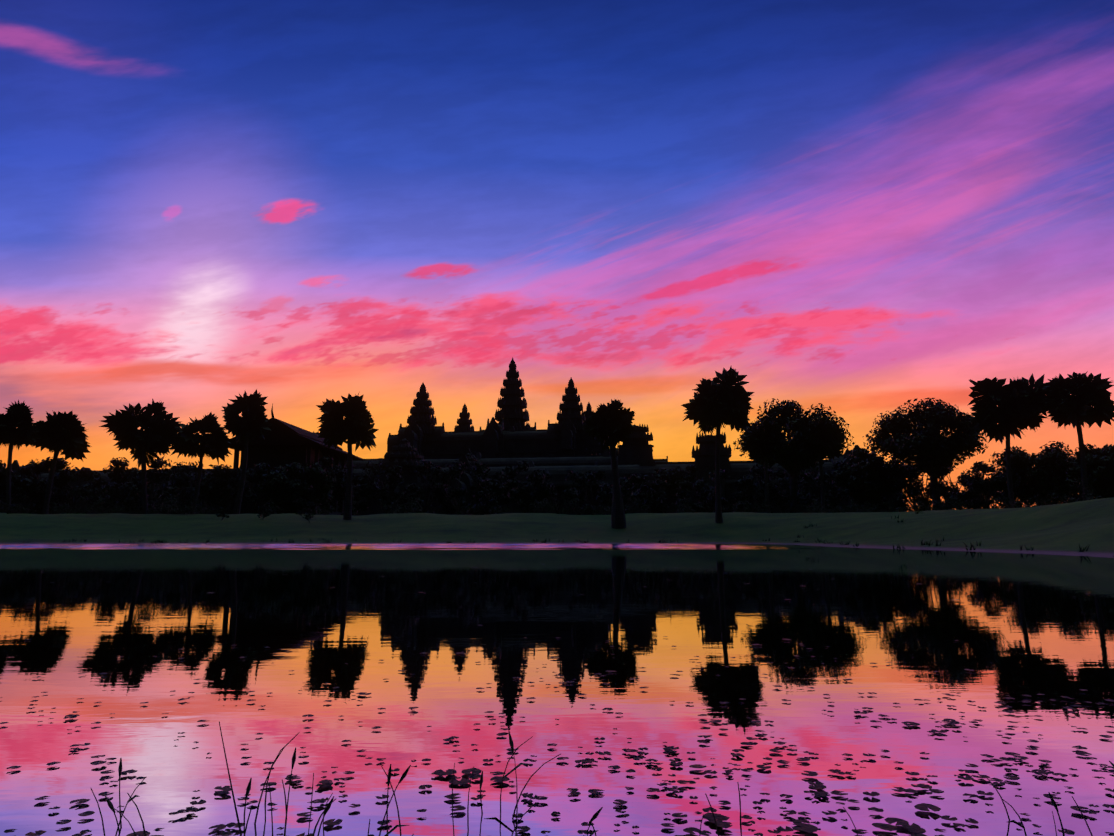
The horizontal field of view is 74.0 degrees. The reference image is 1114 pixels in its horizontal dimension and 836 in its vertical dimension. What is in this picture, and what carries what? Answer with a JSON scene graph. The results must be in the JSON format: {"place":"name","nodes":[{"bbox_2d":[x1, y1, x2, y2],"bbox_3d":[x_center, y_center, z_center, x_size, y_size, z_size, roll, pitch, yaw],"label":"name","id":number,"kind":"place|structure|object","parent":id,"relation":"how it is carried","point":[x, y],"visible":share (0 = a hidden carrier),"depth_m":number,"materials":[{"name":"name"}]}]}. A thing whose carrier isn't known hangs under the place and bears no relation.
{"place":"outdoors","nodes":[
{"label":"outdoors","id":0,"kind":"place"},
{"bbox_2d":[0,544,1113,835],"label":"pond water","id":1,"kind":"structure","parent":0,"point":[78,626],"depth_m":3.06,"materials":[{"name":"pink liquid"}]},
{"bbox_2d":[0,555,1113,835],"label":"floating leaves","id":2,"kind":"object","parent":1,"relation":"on","point":[720,819],"visible":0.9,"depth_m":1.84,"materials":[{"name":"black plant"}]},
{"bbox_2d":[91,721,1113,835],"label":"reeds","id":3,"kind":"object","parent":1,"relation":"in","point":[324,812],"visible":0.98,"depth_m":1.50,"materials":[{"name":"black plant"}]},
{"bbox_2d":[0,497,1113,557],"bbox_3d":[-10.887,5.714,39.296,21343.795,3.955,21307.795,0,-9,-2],"label":"ground","id":4,"kind":"structure","parent":0,"point":[1063,529],"depth_m":54.24,"materials":[{"name":"green plant"}]},
{"bbox_2d":[0,460,12,489],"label":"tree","id":5,"kind":"object","parent":4,"relation":"on","point":[3,472],"visible":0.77,"depth_m":100.84,"materials":[{"name":"black plant"}]},
{"bbox_2d":[0,399,34,504],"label":"sugar palm","id":6,"kind":"object","parent":4,"relation":"on","point":[14,417],"visible":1,"depth_m":82.38,"materials":[{"name":"black plant"}]},
{"bbox_2d":[29,410,91,513],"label":"sugar palm","id":7,"kind":"object","parent":4,"relation":"on","point":[57,434],"visible":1,"depth_m":78.34,"materials":[{"name":"black plant"}]},
{"bbox_2d":[99,398,180,513],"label":"sugar palm","id":8,"kind":"object","parent":4,"relation":"on","point":[155,436],"visible":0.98,"depth_m":76.60,"materials":[{"name":"black plant"}]},
{"bbox_2d":[169,412,231,513],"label":"sugar palm","id":9,"kind":"object","parent":4,"relation":"on","point":[213,442],"visible":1,"depth_m":80.61,"materials":[{"name":"black plant"}]},
{"bbox_2d":[220,389,272,513],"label":"sugar palm","id":10,"kind":"object","parent":4,"relation":"on","point":[250,423],"visible":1,"depth_m":75.14,"materials":[{"name":"black plant"}]},
{"bbox_2d":[224,403,364,514],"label":"pavilion","id":11,"kind":"structure","parent":4,"relation":"on","point":[283,443],"depth_m":112.44,"materials":[{"name":"tile"}]},
{"bbox_2d":[316,391,378,519],"bbox_3d":[-17.883,3.279,62.404,4.892,11.251,5.587,0,-9,-2],"label":"sugar palm","id":12,"kind":"object","parent":4,"relation":"on","point":[353,426],"visible":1,"depth_m":61.88,"materials":[{"name":"black plant"}]},
{"bbox_2d":[0,357,906,515],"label":"temple","id":13,"kind":"structure","parent":4,"relation":"on","point":[562,446],"depth_m":166.13,"materials":[{"name":"stone"}]},
{"bbox_2d":[0,455,1092,514],"bbox_3d":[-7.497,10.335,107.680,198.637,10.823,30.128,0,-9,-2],"label":"bushes","id":14,"kind":"object","parent":4,"relation":"on","point":[211,485],"visible":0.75,"depth_m":106.08,"materials":[{"name":"black plant"}]},
{"bbox_2d":[0,485,1113,556],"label":"bank shrubs","id":15,"kind":"object","parent":4,"relation":"on","point":[948,504],"visible":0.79,"depth_m":65.91,"materials":[{"name":"black plant"}]},
{"bbox_2d":[582,398,634,528],"bbox_3d":[4.393,3.784,59.953,4.384,10.941,4.506,-3,-9,16],"label":"sugar palm","id":16,"kind":"object","parent":4,"relation":"on","point":[609,426],"visible":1,"depth_m":59.47,"materials":[{"name":"black plant"}]},
{"bbox_2d":[681,367,753,522],"bbox_3d":[12.897,2.215,58.825,5.917,12.863,5.123,-5,-10,28],"label":"sugar palm","id":17,"kind":"object","parent":4,"relation":"on","point":[716,403],"visible":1,"depth_m":58.57,"materials":[{"name":"black plant"}]},
{"bbox_2d":[740,417,786,512],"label":"sugar palm","id":18,"kind":"object","parent":4,"relation":"on","point":[765,441],"visible":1,"depth_m":80.34,"materials":[{"name":"black plant"}]},
{"bbox_2d":[733,398,854,512],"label":"tree","id":19,"kind":"object","parent":4,"relation":"on","point":[792,462],"visible":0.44,"depth_m":89.84,"materials":[{"name":"black plant"}]},
{"bbox_2d":[790,416,846,512],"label":"sugar palm","id":20,"kind":"object","parent":4,"relation":"on","point":[829,442],"visible":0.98,"depth_m":84.58,"materials":[{"name":"black plant"}]},
{"bbox_2d":[838,448,900,506],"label":"bush","id":21,"kind":"object","parent":4,"relation":"on","point":[866,466],"visible":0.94,"depth_m":99.20,"materials":[{"name":"black plant"}]},
{"bbox_2d":[863,398,988,509],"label":"tree","id":22,"kind":"object","parent":4,"relation":"on","point":[921,442],"visible":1,"depth_m":92.31,"materials":[{"name":"black plant"}]},
{"bbox_2d":[968,373,1050,507],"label":"sugar palm","id":23,"kind":"object","parent":4,"relation":"on","point":[1012,407],"visible":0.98,"depth_m":75.24,"materials":[{"name":"black plant"}]},
{"bbox_2d":[988,441,1090,505],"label":"bush","id":24,"kind":"object","parent":4,"relation":"on","point":[1046,474],"visible":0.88,"depth_m":96.86,"materials":[{"name":"black plant"}]},
{"bbox_2d":[1044,371,1113,500],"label":"sugar palm","id":25,"kind":"object","parent":4,"relation":"on","point":[1089,401],"visible":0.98,"depth_m":71.32,"materials":[{"name":"black plant"}]},
{"bbox_2d":[1066,443,1113,498],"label":"bush","id":26,"kind":"object","parent":4,"relation":"on","point":[1100,462],"visible":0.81,"depth_m":84.61,"materials":[{"name":"black plant"}]},
{"bbox_2d":[0,0,1113,511],"label":"sky","id":27,"kind":"structure","parent":0,"point":[859,209],"materials":[{"name":"blue"}]}
]}

